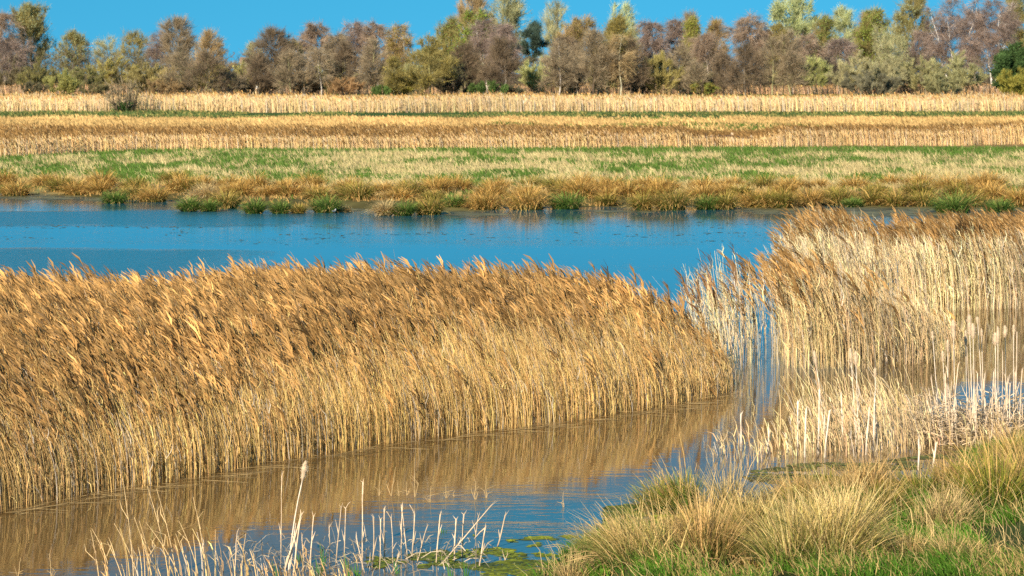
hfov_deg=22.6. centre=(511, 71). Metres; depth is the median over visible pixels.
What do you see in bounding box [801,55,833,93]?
shrub
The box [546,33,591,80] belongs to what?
birch tree
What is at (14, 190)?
rush tussock
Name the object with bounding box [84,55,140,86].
shrub
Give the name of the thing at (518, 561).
floating weed
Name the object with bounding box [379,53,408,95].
alder tree
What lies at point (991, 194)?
rush tussock
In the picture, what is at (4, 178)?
rush tussock
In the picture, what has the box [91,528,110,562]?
dead reed
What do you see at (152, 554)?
dead reed
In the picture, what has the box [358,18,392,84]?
birch tree
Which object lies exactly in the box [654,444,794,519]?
rush tussock
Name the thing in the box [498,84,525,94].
shrub
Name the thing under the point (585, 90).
reed belt
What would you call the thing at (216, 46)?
alder tree
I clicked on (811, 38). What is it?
birch tree
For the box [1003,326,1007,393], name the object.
cattail
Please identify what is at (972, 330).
cattail
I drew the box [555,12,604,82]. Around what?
broadleaf tree
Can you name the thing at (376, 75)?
alder tree
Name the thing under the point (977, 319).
cattail
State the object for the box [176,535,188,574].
dead reed
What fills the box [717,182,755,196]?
rush tussock
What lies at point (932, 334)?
cattail
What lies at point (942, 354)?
cattail
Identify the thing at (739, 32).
birch tree
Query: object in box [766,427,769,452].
broken stalk
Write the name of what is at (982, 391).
broken stalk
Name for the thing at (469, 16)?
broadleaf tree
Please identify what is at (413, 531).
broken stalk
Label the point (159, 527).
dead reed
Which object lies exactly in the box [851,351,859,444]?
cattail
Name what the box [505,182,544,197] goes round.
rush tussock
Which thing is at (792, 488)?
rush tussock
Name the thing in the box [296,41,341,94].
birch tree
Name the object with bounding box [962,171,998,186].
rush tussock
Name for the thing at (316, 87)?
shrub
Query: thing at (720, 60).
alder tree
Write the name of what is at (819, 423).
broken stalk
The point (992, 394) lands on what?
broken stalk
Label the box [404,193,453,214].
rush tussock
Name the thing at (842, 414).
broken stalk
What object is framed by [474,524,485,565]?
broken stalk
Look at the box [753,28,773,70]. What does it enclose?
birch tree
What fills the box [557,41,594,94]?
alder tree
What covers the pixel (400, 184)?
rush tussock
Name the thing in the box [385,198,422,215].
rush tussock
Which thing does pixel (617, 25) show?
broadleaf tree
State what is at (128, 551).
dead reed
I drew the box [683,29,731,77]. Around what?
birch tree
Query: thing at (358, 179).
rush tussock
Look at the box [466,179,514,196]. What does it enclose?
rush tussock
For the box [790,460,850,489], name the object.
rush tussock
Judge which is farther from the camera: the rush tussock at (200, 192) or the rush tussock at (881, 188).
the rush tussock at (881, 188)
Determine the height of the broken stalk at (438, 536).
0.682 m
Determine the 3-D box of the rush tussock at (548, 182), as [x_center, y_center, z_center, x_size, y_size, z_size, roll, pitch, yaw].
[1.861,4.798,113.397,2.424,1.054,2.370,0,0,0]
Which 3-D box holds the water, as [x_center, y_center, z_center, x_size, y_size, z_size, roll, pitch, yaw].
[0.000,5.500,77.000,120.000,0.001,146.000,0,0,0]
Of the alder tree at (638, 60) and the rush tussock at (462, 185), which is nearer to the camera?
the rush tussock at (462, 185)
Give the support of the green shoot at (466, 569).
on the water
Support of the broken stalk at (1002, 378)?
in the water
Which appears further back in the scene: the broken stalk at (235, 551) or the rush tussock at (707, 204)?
the rush tussock at (707, 204)
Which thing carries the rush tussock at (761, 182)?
on the ground at (362, 204)
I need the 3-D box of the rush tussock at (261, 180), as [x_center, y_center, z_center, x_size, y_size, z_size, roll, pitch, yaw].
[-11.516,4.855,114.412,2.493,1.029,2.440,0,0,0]
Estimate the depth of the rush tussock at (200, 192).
107.17 m
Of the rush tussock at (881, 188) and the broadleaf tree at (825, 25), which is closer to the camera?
the rush tussock at (881, 188)
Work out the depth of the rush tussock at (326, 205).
99.73 m
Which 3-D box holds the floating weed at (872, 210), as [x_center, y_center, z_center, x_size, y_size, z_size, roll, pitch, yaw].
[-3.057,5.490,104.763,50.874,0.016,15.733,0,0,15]
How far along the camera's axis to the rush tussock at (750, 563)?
27.56 m
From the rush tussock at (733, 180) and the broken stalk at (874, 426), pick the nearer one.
the broken stalk at (874, 426)
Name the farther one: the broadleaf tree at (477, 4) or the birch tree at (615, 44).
the broadleaf tree at (477, 4)
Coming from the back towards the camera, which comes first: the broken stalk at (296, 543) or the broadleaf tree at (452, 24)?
the broadleaf tree at (452, 24)
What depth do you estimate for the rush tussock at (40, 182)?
118.45 m
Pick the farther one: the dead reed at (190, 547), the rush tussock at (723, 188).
the rush tussock at (723, 188)
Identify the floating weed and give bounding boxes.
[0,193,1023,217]
[364,504,714,575]
[743,450,962,486]
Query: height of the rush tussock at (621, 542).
1.034 m
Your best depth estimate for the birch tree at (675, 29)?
668.67 m
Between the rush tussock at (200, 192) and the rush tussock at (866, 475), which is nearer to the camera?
the rush tussock at (866, 475)
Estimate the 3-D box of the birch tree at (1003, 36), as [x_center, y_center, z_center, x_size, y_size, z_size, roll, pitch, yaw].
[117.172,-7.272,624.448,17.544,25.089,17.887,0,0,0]
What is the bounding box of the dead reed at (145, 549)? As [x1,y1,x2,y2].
[134,517,154,575]
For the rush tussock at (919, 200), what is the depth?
104.31 m
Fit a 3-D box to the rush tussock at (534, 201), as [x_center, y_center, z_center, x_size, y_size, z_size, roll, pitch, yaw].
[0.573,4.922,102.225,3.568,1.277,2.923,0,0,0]
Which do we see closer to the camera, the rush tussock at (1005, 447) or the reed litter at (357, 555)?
the reed litter at (357, 555)
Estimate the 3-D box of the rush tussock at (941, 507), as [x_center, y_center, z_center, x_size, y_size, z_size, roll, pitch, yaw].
[5.003,4.968,29.452,1.394,0.946,1.475,0,0,28]
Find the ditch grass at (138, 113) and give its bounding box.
[0,109,1023,118]
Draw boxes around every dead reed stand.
[91,521,357,575]
[705,349,1023,463]
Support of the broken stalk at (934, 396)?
in the water
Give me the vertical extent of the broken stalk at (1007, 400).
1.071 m
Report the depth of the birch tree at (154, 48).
648.97 m
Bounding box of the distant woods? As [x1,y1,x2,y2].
[3,50,993,84]
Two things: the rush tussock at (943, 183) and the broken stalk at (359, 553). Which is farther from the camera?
the rush tussock at (943, 183)
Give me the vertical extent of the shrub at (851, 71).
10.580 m
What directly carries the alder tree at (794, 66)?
on the ground at (362, 204)
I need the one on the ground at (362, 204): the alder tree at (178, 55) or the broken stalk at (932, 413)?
the alder tree at (178, 55)
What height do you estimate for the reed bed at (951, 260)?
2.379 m
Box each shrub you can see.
[0,58,33,89]
[14,56,60,87]
[19,81,49,93]
[41,68,81,94]
[68,64,107,89]
[78,80,110,94]
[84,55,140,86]
[99,75,143,110]
[109,101,137,111]
[125,61,163,93]
[146,76,188,94]
[151,63,200,93]
[185,64,232,93]
[229,58,256,92]
[236,75,278,94]
[287,72,326,94]
[314,60,344,94]
[324,76,366,94]
[370,85,391,94]
[384,77,416,94]
[401,61,422,93]
[434,77,471,94]
[453,57,482,93]
[466,79,508,94]
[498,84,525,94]
[515,55,564,94]
[553,69,583,94]
[584,70,619,93]
[623,75,655,94]
[634,50,686,94]
[669,59,711,94]
[689,79,720,94]
[703,71,727,94]
[735,66,773,93]
[770,67,807,93]
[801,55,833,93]
[825,49,877,94]
[839,69,902,94]
[857,53,910,94]
[899,55,948,94]
[920,66,962,94]
[932,48,990,94]
[987,41,1023,94]
[995,66,1023,95]
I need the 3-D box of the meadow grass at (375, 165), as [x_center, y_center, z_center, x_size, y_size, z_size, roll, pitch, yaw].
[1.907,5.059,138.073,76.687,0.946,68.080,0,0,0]
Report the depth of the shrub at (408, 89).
552.14 m
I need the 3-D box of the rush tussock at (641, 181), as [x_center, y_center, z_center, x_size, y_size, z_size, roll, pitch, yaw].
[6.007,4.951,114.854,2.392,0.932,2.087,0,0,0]
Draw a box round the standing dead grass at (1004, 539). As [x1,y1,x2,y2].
[515,410,1023,575]
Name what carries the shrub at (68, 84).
on the ground at (362, 204)
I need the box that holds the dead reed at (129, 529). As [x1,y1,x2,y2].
[120,481,133,575]
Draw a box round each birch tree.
[0,8,35,79]
[0,35,46,80]
[142,28,172,67]
[291,20,334,91]
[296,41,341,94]
[317,29,358,75]
[335,16,370,76]
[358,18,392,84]
[381,21,416,67]
[464,13,513,90]
[480,21,526,80]
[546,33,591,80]
[600,32,641,94]
[634,17,678,70]
[662,14,685,70]
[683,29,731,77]
[710,9,775,75]
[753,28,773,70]
[788,28,830,89]
[813,35,858,78]
[850,9,875,73]
[903,25,942,81]
[920,0,991,83]
[951,7,990,79]
[958,0,1023,80]
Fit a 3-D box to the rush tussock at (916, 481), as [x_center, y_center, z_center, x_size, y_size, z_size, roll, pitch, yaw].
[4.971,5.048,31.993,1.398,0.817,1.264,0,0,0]
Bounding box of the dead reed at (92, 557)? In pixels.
[84,533,98,575]
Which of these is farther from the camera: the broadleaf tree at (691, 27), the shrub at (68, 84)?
the broadleaf tree at (691, 27)
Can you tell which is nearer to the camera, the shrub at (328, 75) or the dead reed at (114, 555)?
the dead reed at (114, 555)
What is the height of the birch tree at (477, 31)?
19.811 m
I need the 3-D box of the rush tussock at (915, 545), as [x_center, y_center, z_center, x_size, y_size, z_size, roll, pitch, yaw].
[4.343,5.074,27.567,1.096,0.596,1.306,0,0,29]
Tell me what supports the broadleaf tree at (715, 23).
on the ground at (362, 204)
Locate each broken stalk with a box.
[234,529,238,575]
[279,471,283,565]
[285,510,303,567]
[292,514,302,575]
[310,512,314,568]
[328,523,331,559]
[335,503,342,564]
[342,502,349,552]
[356,534,364,571]
[361,479,364,568]
[371,514,376,566]
[379,517,381,569]
[381,505,390,558]
[390,514,396,562]
[400,502,402,548]
[401,505,406,553]
[410,506,415,554]
[416,524,428,563]
[436,513,441,562]
[444,500,496,560]
[452,516,457,560]
[460,510,466,555]
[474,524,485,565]
[497,512,507,546]
[739,412,742,450]
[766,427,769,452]
[797,400,799,455]
[804,407,807,456]
[817,388,820,452]
[824,409,830,456]
[840,392,844,445]
[865,405,871,454]
[872,393,875,450]
[917,438,920,469]
[928,387,935,440]
[931,376,938,424]
[932,441,937,468]
[943,372,947,430]
[945,365,954,438]
[947,381,951,439]
[950,362,959,441]
[967,351,972,440]
[975,371,978,442]
[980,397,991,444]
[981,372,984,428]
[981,372,985,430]
[990,368,994,428]
[993,382,997,430]
[999,372,1011,437]
[1001,350,1002,419]
[1007,378,1008,438]
[1008,383,1010,426]
[1014,330,1017,430]
[1017,366,1023,437]
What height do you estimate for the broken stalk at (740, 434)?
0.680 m
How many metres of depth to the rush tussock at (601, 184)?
111.60 m
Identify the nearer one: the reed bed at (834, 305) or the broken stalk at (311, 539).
the broken stalk at (311, 539)
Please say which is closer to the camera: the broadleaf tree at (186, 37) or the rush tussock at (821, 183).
the rush tussock at (821, 183)
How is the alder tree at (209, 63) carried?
on the ground at (362, 204)
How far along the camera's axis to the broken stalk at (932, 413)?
37.98 m
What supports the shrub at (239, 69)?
on the ground at (362, 204)
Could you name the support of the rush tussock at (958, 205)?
on the water
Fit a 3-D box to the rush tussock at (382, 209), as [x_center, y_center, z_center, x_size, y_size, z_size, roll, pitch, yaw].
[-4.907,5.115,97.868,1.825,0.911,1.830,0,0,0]
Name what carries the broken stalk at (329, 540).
on the water
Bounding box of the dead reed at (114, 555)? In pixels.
[106,537,121,575]
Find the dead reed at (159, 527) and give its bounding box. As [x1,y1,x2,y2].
[147,486,168,575]
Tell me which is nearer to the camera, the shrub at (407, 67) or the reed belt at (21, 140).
the reed belt at (21, 140)
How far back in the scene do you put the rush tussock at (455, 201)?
101.99 m
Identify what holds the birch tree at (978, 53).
on the ground at (362, 204)
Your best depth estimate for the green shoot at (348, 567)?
27.84 m
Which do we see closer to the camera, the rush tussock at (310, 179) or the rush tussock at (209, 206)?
the rush tussock at (209, 206)
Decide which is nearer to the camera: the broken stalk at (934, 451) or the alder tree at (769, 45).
the broken stalk at (934, 451)
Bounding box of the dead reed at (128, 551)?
[114,523,137,572]
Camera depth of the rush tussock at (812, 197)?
104.64 m
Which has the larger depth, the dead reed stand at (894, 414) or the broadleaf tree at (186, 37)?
the broadleaf tree at (186, 37)
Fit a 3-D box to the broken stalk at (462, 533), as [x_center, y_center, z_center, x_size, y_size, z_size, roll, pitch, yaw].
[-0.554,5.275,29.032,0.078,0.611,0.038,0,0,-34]
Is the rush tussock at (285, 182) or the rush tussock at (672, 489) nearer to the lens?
the rush tussock at (672, 489)
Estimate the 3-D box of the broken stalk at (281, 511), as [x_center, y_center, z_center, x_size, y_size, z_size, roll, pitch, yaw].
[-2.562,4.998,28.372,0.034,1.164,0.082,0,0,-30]
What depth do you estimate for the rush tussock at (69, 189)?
113.83 m
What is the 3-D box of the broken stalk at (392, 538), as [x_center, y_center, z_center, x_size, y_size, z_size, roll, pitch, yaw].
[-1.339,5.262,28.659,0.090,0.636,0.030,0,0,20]
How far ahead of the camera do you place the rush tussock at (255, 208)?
99.08 m
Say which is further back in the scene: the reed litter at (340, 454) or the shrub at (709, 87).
the shrub at (709, 87)
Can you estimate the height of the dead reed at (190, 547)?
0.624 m
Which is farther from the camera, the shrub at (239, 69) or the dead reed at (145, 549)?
the shrub at (239, 69)
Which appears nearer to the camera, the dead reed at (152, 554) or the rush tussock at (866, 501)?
the dead reed at (152, 554)
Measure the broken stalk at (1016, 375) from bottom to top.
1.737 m
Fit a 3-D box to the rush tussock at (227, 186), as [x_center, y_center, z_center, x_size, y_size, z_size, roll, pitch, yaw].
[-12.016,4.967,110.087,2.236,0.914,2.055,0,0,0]
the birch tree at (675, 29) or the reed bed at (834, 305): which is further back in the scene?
the birch tree at (675, 29)
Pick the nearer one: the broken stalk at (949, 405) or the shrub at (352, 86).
the broken stalk at (949, 405)
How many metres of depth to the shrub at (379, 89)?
547.27 m
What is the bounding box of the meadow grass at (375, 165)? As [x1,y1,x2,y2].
[0,142,1023,205]
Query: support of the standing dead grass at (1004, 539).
on the ground at (362, 204)
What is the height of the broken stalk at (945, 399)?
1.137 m
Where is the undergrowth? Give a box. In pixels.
[0,43,996,93]
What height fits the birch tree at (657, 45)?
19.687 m
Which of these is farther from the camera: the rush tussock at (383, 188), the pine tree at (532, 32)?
the pine tree at (532, 32)
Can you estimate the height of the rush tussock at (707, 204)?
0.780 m
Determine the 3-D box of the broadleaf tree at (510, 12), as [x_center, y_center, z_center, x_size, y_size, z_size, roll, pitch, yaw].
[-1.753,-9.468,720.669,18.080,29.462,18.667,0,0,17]
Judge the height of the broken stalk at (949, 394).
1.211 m
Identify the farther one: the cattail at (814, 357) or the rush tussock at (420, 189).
the rush tussock at (420, 189)
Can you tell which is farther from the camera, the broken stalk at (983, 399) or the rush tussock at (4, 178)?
the rush tussock at (4, 178)
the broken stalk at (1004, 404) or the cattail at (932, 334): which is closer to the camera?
the broken stalk at (1004, 404)
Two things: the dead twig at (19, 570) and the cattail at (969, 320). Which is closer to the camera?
the dead twig at (19, 570)
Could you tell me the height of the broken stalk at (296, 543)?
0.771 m
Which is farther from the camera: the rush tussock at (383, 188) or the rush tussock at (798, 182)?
the rush tussock at (798, 182)
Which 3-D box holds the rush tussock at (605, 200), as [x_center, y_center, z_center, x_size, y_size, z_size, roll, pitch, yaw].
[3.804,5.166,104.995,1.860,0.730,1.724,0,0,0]
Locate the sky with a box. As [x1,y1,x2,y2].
[0,0,1023,73]
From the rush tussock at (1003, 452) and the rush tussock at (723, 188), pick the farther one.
the rush tussock at (723, 188)
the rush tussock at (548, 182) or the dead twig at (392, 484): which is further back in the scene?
the rush tussock at (548, 182)
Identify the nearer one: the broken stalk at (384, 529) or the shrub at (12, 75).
the broken stalk at (384, 529)
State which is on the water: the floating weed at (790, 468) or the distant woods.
the floating weed at (790, 468)
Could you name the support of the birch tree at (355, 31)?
on the ground at (362, 204)
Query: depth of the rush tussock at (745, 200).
103.94 m
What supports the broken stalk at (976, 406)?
in the water
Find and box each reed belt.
[0,82,1001,94]
[0,89,1023,112]
[0,117,1023,156]
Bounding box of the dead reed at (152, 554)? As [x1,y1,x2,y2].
[141,534,160,575]
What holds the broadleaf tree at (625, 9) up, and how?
on the ground at (362, 204)
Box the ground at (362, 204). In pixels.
[0,74,1023,575]
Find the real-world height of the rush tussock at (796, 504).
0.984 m
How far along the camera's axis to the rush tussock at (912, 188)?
109.09 m
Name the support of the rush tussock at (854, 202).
on the ground at (362, 204)
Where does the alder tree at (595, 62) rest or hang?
on the ground at (362, 204)
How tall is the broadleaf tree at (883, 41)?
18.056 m
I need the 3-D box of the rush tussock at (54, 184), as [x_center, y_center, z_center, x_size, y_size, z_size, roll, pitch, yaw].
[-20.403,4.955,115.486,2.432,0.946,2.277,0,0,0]
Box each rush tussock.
[0,167,24,184]
[0,179,46,195]
[25,170,62,185]
[37,172,79,191]
[51,175,92,195]
[77,176,118,193]
[80,165,124,186]
[92,190,134,203]
[112,176,149,187]
[114,181,150,199]
[126,182,176,201]
[154,168,189,181]
[158,170,203,192]
[171,176,211,192]
[171,195,203,211]
[181,178,225,201]
[186,174,219,185]
[193,197,224,211]
[202,186,246,209]
[213,173,246,185]
[213,181,251,194]
[218,176,262,195]
[235,195,269,214]
[237,170,276,188]
[246,185,279,195]
[260,176,305,196]
[264,199,293,214]
[267,176,294,185]
[287,201,313,213]
[289,181,328,196]
[290,171,331,187]
[294,185,338,201]
[306,193,347,212]
[326,175,365,189]
[327,177,381,199]
[328,177,374,198]
[338,205,356,211]
[363,195,405,216]
[366,178,395,193]
[376,187,418,199]
[382,178,421,190]
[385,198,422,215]
[388,178,439,196]
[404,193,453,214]
[416,187,446,201]
[417,174,456,193]
[419,173,460,190]
[436,191,469,206]
[442,173,479,191]
[448,176,479,188]
[452,187,512,209]
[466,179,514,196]
[481,172,516,188]
[489,182,569,209]
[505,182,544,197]
[506,173,547,186]
[519,549,606,575]
[535,170,574,189]
[541,173,576,194]
[542,189,588,208]
[546,482,709,572]
[549,172,603,198]
[564,168,598,187]
[586,176,616,191]
[586,189,623,205]
[590,185,624,198]
[594,173,631,187]
[600,434,719,515]
[606,175,646,196]
[620,187,661,209]
[629,173,662,186]
[630,509,697,540]
[633,475,771,570]
[634,179,674,196]
[636,184,703,209]
[639,173,683,194]
[649,491,724,532]
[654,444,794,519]
[658,177,687,189]
[680,476,789,542]
[682,181,724,198]
[683,175,719,188]
[689,193,723,209]
[703,444,949,573]
[706,177,741,195]
[709,188,749,209]
[715,171,749,185]
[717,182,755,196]
[727,548,767,574]
[734,182,770,206]
[738,183,793,207]
[741,461,820,508]
[743,171,784,188]
[749,472,838,507]
[752,186,815,208]
[755,471,825,525]
[758,176,804,194]
[759,462,846,497]
[773,174,812,187]
[789,186,832,205]
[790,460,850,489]
[800,467,928,528]
[804,176,834,188]
[816,183,848,198]
[817,443,928,496]
[819,183,861,205]
[834,169,875,189]
[838,196,866,207]
[850,456,926,515]
[853,184,888,206]
[858,181,891,194]
[873,526,926,551]
[874,172,905,186]
[876,184,914,206]
[878,514,951,556]
[884,446,957,499]
[890,467,1005,531]
[892,176,943,195]
[897,171,939,185]
[900,403,1023,516]
[903,187,944,206]
[911,505,1022,562]
[919,439,994,494]
[921,188,983,212]
[923,169,968,188]
[934,438,979,459]
[937,184,993,206]
[938,175,975,195]
[949,408,1023,482]
[957,418,1023,462]
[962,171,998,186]
[962,178,1002,195]
[971,180,1010,198]
[972,168,1014,186]
[976,196,1018,212]
[987,181,1023,206]
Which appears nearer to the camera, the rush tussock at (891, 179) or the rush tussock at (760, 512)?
the rush tussock at (760, 512)
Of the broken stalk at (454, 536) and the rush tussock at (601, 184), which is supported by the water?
the broken stalk at (454, 536)
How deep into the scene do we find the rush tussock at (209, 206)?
100.52 m
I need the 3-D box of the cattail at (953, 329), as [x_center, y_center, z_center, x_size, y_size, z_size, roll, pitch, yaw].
[6.603,4.635,38.300,0.124,1.890,0.130,0,0,0]
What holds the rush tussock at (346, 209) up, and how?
on the water
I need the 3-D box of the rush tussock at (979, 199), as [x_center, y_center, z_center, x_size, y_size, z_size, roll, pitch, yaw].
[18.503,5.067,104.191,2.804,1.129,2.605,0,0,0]
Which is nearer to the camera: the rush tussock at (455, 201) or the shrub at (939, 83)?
the rush tussock at (455, 201)
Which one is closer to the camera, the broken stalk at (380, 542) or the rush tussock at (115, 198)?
the broken stalk at (380, 542)
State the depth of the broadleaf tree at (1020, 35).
687.57 m
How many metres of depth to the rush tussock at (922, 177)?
116.47 m
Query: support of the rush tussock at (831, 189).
on the ground at (362, 204)
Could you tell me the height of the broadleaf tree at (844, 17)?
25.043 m
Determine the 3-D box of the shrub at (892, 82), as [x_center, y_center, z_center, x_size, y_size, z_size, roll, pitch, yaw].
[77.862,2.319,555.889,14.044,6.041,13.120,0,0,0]
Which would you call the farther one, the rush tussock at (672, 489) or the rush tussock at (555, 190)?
the rush tussock at (555, 190)
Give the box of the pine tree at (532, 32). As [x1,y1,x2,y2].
[516,19,550,66]
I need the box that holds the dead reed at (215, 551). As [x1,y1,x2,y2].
[212,530,215,575]
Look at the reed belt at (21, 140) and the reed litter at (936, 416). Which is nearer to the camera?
the reed litter at (936, 416)
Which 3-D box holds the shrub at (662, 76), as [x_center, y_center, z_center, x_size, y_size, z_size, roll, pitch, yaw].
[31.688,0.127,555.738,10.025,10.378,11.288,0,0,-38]
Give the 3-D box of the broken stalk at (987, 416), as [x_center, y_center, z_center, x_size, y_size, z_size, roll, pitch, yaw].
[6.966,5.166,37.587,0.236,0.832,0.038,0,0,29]
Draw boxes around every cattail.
[288,460,308,568]
[812,350,824,442]
[848,348,859,449]
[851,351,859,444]
[871,367,877,447]
[931,331,938,413]
[940,351,945,420]
[941,339,949,420]
[950,319,956,438]
[961,329,967,421]
[964,314,973,434]
[970,323,976,426]
[976,317,984,405]
[978,328,984,421]
[990,326,1000,420]
[992,332,998,414]
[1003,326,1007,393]
[1012,324,1019,429]
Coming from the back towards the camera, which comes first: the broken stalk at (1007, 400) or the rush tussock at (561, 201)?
the rush tussock at (561, 201)
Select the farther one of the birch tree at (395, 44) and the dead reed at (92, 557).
the birch tree at (395, 44)
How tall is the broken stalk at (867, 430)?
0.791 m
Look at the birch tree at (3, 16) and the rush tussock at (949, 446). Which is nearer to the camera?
the rush tussock at (949, 446)
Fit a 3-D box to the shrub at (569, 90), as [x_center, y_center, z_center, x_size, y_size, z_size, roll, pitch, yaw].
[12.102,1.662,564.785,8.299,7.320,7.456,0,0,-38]
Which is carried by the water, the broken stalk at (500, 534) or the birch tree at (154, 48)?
the broken stalk at (500, 534)
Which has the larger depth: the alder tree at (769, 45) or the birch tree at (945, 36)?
the birch tree at (945, 36)
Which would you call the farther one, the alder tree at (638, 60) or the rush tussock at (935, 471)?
the alder tree at (638, 60)
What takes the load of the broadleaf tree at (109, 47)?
on the ground at (362, 204)
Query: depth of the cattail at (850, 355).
37.27 m
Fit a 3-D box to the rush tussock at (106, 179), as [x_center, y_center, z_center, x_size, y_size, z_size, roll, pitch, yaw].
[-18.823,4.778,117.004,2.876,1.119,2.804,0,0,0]
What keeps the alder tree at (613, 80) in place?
on the ground at (362, 204)
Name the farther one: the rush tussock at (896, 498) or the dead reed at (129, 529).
the rush tussock at (896, 498)
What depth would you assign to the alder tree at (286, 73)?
551.74 m
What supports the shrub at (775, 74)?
on the ground at (362, 204)
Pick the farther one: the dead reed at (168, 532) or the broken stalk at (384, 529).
the broken stalk at (384, 529)
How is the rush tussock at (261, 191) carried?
on the ground at (362, 204)
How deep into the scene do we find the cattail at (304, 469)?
28.30 m
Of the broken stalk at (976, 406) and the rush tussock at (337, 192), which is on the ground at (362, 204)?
the rush tussock at (337, 192)
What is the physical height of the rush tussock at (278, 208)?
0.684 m
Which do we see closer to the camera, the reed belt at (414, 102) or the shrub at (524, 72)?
the reed belt at (414, 102)
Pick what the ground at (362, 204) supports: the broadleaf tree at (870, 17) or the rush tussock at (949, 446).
the broadleaf tree at (870, 17)
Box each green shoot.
[315,557,321,575]
[320,546,326,565]
[344,553,350,575]
[463,558,469,575]
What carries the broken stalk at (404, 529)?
on the water
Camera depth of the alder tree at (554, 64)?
551.39 m
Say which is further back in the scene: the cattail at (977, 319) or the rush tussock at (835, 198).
the rush tussock at (835, 198)
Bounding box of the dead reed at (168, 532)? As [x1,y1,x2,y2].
[157,491,175,575]
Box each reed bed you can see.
[0,249,734,510]
[694,239,965,368]
[759,197,1023,310]
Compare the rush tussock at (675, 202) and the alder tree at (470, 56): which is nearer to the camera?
the rush tussock at (675, 202)
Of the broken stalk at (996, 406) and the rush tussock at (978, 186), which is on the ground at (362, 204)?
the rush tussock at (978, 186)
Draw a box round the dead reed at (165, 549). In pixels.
[147,524,178,575]
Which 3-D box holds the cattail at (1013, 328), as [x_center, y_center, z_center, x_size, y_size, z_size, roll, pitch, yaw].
[7.626,4.700,38.733,0.138,1.760,0.070,0,0,0]
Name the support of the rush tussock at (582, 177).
on the ground at (362, 204)
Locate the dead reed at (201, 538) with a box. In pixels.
[193,498,206,575]
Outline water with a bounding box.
[0,194,1023,575]
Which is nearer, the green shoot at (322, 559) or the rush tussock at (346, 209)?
the green shoot at (322, 559)
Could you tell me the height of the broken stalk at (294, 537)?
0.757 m
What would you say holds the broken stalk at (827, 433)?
on the water
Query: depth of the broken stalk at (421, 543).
28.59 m
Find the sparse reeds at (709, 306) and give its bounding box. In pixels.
[656,240,758,371]
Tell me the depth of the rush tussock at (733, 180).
115.54 m
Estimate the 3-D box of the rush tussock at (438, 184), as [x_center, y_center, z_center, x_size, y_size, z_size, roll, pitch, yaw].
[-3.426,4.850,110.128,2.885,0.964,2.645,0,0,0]
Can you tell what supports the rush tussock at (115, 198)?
on the water
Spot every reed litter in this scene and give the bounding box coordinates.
[0,389,748,517]
[227,523,495,574]
[897,381,1023,446]
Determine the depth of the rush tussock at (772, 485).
31.62 m
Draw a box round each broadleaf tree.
[7,0,56,80]
[51,27,93,74]
[89,33,123,70]
[108,29,152,76]
[155,14,200,68]
[242,41,266,72]
[414,42,446,92]
[431,19,452,80]
[441,11,463,84]
[447,0,493,40]
[448,7,495,67]
[481,0,533,82]
[537,0,567,65]
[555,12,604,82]
[602,13,642,70]
[607,0,640,81]
[677,6,701,63]
[679,14,703,65]
[701,16,731,72]
[761,0,836,46]
[762,22,787,75]
[802,12,845,69]
[831,1,857,65]
[849,4,894,67]
[869,24,911,82]
[889,0,937,63]
[999,0,1023,49]
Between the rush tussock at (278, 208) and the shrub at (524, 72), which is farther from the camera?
the shrub at (524, 72)
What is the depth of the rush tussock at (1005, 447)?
34.71 m
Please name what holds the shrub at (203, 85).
on the ground at (362, 204)
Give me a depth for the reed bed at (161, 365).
39.89 m
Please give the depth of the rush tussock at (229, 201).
102.77 m
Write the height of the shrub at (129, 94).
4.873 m
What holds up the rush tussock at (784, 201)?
on the ground at (362, 204)
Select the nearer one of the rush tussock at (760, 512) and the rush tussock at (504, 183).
the rush tussock at (760, 512)
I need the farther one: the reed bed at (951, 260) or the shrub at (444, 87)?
the shrub at (444, 87)
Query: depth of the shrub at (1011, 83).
438.60 m
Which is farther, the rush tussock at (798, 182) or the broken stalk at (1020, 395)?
the rush tussock at (798, 182)
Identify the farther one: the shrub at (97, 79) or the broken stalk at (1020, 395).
the shrub at (97, 79)
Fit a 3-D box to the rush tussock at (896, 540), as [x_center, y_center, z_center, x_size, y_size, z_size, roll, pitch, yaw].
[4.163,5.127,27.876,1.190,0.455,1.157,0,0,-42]
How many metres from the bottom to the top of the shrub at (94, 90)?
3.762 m
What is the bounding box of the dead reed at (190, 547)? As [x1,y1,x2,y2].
[179,521,197,573]
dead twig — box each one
[11,558,22,575]
[386,467,395,495]
[409,461,418,496]
[471,476,477,498]
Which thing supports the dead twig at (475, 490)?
in the water
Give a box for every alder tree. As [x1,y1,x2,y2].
[154,41,197,92]
[174,49,235,93]
[185,26,240,91]
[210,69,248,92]
[226,21,311,93]
[242,49,277,92]
[266,48,312,94]
[267,40,316,84]
[325,38,363,94]
[345,36,392,87]
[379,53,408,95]
[400,31,461,93]
[438,40,491,92]
[472,32,530,91]
[535,38,576,94]
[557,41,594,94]
[564,26,627,94]
[586,36,621,93]
[610,34,657,94]
[664,39,706,93]
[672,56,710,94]
[707,47,742,93]
[719,40,775,94]
[751,32,792,94]
[771,26,812,95]
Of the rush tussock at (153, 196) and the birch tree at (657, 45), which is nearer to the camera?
the rush tussock at (153, 196)
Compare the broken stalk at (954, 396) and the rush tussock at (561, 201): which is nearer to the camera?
the broken stalk at (954, 396)
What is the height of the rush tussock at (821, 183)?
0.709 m
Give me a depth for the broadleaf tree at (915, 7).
688.10 m
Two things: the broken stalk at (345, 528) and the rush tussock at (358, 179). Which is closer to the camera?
the broken stalk at (345, 528)
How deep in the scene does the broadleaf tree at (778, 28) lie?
639.39 m
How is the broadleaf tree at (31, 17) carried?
on the ground at (362, 204)
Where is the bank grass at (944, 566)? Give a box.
[510,422,1023,575]

